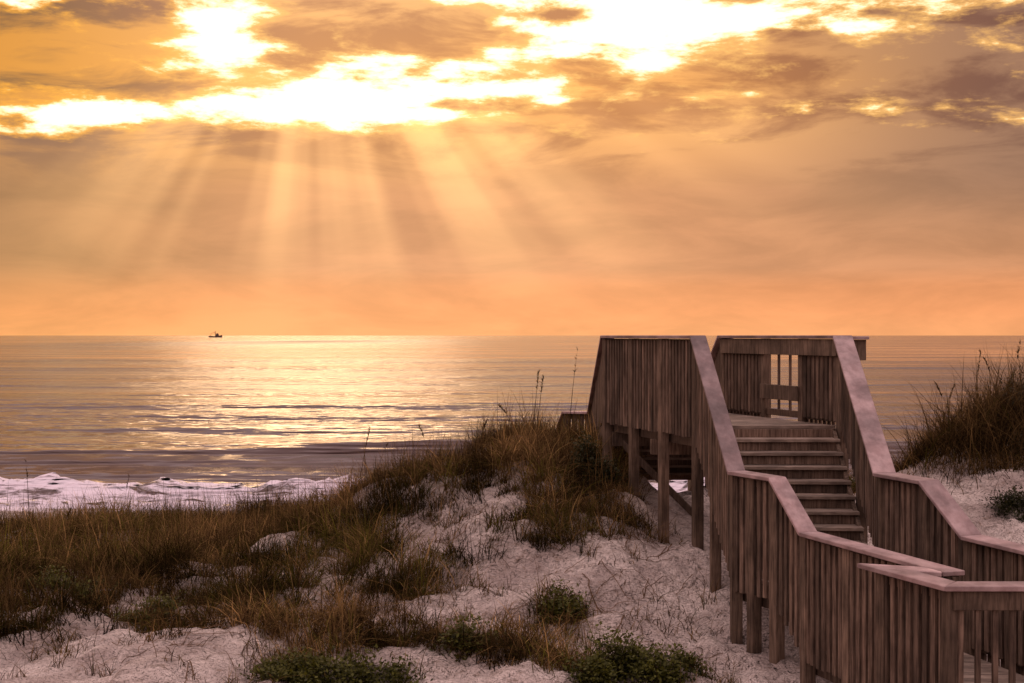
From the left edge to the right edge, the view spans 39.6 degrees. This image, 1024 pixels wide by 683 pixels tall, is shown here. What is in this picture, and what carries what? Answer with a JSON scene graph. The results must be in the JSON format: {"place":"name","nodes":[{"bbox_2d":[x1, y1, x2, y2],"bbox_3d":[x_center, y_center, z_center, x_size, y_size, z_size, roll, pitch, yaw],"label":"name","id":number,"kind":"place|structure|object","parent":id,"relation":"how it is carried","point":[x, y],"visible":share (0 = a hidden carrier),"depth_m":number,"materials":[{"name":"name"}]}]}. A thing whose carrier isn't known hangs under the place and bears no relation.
{"place":"outdoors","nodes":[
{"label":"outdoors","id":0,"kind":"place"},
{"bbox_2d":[0,336,1023,511],"bbox_3d":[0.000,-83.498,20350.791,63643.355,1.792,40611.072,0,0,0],"label":"sea","id":1,"kind":"structure","parent":0,"point":[79,413],"depth_m":134.09,"materials":[{"name":"liquid"}]},
{"bbox_2d":[209,331,221,336],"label":"fishing boat","id":2,"kind":"object","parent":1,"relation":"on","point":[216,334],"visible":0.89,"depth_m":3997.72,"materials":[{"name":"paint"}]},
{"bbox_2d":[0,434,1023,682],"bbox_3d":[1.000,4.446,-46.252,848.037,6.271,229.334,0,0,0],"label":"sand dune","id":3,"kind":"structure","parent":0,"point":[130,664],"depth_m":15.40,"materials":[{"name":"white sand"}]},
{"bbox_2d":[18,459,30,530],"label":"sea oats","id":4,"kind":"object","parent":3,"relation":"on","point":[28,502],"visible":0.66,"depth_m":21.51,"materials":[{"name":"brown plant"}]},
{"bbox_2d":[47,507,72,547],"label":"sea oats","id":5,"kind":"object","parent":3,"relation":"on","point":[68,513],"visible":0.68,"depth_m":20.61,"materials":[{"name":"brown plant"}]},
{"bbox_2d":[16,564,124,603],"bbox_3d":[-5.145,2.828,16.624,1.291,0.524,1.051,0,0,0],"label":"dune shrub","id":6,"kind":"object","parent":3,"relation":"on","point":[51,577],"visible":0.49,"depth_m":16.42,"materials":[{"name":"green plant"}]},
{"bbox_2d":[105,589,186,628],"bbox_3d":[-3.953,2.944,15.526,0.808,0.367,0.948,0,0,30],"label":"dune shrub","id":7,"kind":"object","parent":3,"relation":"on","point":[163,598],"visible":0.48,"depth_m":15.60,"materials":[{"name":"green plant"}]},
{"bbox_2d":[238,643,371,682],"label":"dune shrub","id":8,"kind":"object","parent":3,"relation":"on","point":[294,667],"visible":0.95,"depth_m":13.09,"materials":[{"name":"green plant"}]},
{"bbox_2d":[361,425,369,472],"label":"sea oats","id":9,"kind":"object","parent":3,"relation":"on","point":[366,443],"visible":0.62,"depth_m":21.61,"materials":[{"name":"brown plant"}]},
{"bbox_2d":[306,644,432,682],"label":"dune shrub","id":10,"kind":"object","parent":3,"relation":"on","point":[352,671],"visible":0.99,"depth_m":13.07,"materials":[{"name":"green plant"}]},
{"bbox_2d":[55,493,721,682],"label":"dune runner vines","id":11,"kind":"object","parent":3,"relation":"on","point":[598,610],"visible":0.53,"depth_m":15.64,"materials":[{"name":"green plant"}]},
{"bbox_2d":[429,609,504,662],"bbox_3d":[-0.391,2.783,13.613,0.807,0.485,0.814,0,0,0],"label":"dune shrub","id":12,"kind":"object","parent":3,"relation":"on","point":[453,635],"visible":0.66,"depth_m":13.48,"materials":[{"name":"green plant"}]},
{"bbox_2d":[0,375,1023,682],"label":"dune grass","id":13,"kind":"structure","parent":3,"relation":"on","point":[168,541],"depth_m":17.47,"materials":[{"name":"plant"}]},
{"bbox_2d":[498,403,527,434],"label":"sea oats","id":14,"kind":"object","parent":3,"relation":"on","point":[500,406],"visible":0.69,"depth_m":20.20,"materials":[{"name":"brown plant"}]},
{"bbox_2d":[533,369,540,431],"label":"sea oats","id":15,"kind":"object","parent":3,"relation":"on","point":[538,373],"visible":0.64,"depth_m":20.60,"materials":[{"name":"brown plant"}]},
{"bbox_2d":[529,375,544,434],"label":"sea oats","id":16,"kind":"object","parent":3,"relation":"on","point":[540,398],"visible":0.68,"depth_m":20.90,"materials":[{"name":"brown plant"}]},
{"bbox_2d":[525,576,596,629],"bbox_3d":[0.515,2.739,14.808,0.780,0.509,0.895,0,0,0],"label":"dune shrub","id":17,"kind":"object","parent":3,"relation":"on","point":[560,602],"visible":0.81,"depth_m":14.82,"materials":[{"name":"green plant"}]},
{"bbox_2d":[561,349,580,450],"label":"sea oats","id":18,"kind":"object","parent":3,"relation":"on","point":[571,402],"visible":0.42,"depth_m":20.30,"materials":[{"name":"brown plant"}]},
{"bbox_2d":[554,431,628,493],"bbox_3d":[1.171,1.719,19.378,1.034,0.977,1.176,0,0,42],"label":"dune shrub","id":19,"kind":"object","parent":3,"relation":"on","point":[592,452],"visible":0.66,"depth_m":19.24,"materials":[{"name":"green plant"}]},
{"bbox_2d":[555,646,628,682],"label":"dune shrub","id":20,"kind":"object","parent":3,"relation":"on","point":[597,674],"visible":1,"depth_m":12.87,"materials":[{"name":"green plant"}]},
{"bbox_2d":[575,621,652,682],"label":"dune shrub","id":21,"kind":"object","parent":3,"relation":"on","point":[630,648],"visible":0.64,"depth_m":13.21,"materials":[{"name":"green plant"}]},
{"bbox_2d":[618,639,698,682],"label":"dune shrub","id":22,"kind":"object","parent":3,"relation":"on","point":[648,662],"visible":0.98,"depth_m":12.94,"materials":[{"name":"green plant"}]},
{"bbox_2d":[662,643,714,677],"bbox_3d":[1.661,3.027,13.285,0.590,0.445,0.634,0,0,0],"label":"dune shrub","id":23,"kind":"object","parent":3,"relation":"on","point":[691,660],"visible":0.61,"depth_m":13.20,"materials":[{"name":"green plant"}]},
{"bbox_2d":[558,335,1023,682],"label":"wooden boardwalk stairs","id":24,"kind":"structure","parent":3,"relation":"on","point":[928,587],"depth_m":14.62,"materials":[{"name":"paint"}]},
{"bbox_2d":[917,384,954,443],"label":"sea oats","id":25,"kind":"object","parent":3,"relation":"on","point":[950,395],"visible":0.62,"depth_m":21.30,"materials":[{"name":"brown plant"}]},
{"bbox_2d":[849,337,1023,494],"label":"dune grass","id":26,"kind":"object","parent":3,"relation":"on","point":[977,415],"visible":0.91,"depth_m":20.82,"materials":[{"name":"green plant"}]},
{"bbox_2d":[973,348,980,428],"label":"sea oats","id":27,"kind":"object","parent":3,"relation":"on","point":[977,375],"visible":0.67,"depth_m":21.30,"materials":[{"name":"brown plant"}]},
{"bbox_2d":[981,355,1004,410],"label":"sea oats","id":28,"kind":"object","parent":3,"relation":"on","point":[989,371],"visible":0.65,"depth_m":21.20,"materials":[{"name":"brown plant"}]},
{"bbox_2d":[982,483,1023,522],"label":"dune shrub","id":29,"kind":"object","parent":3,"relation":"on","point":[1012,498],"visible":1,"depth_m":18.79,"materials":[{"name":"green plant"}]},
{"bbox_2d":[984,364,1023,457],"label":"dune shrub","id":30,"kind":"object","parent":3,"relation":"on","point":[1012,400],"visible":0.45,"depth_m":20.98,"materials":[{"name":"green plant"}]},
{"bbox_2d":[1001,341,1020,405],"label":"sea oats","id":31,"kind":"object","parent":3,"relation":"on","point":[1019,348],"visible":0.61,"depth_m":21.40,"materials":[{"name":"brown plant"}]},
{"bbox_2d":[0,0,1023,335],"label":"sky","id":32,"kind":"structure","parent":0,"point":[168,167],"materials":[{"name":"orange"}]}
]}

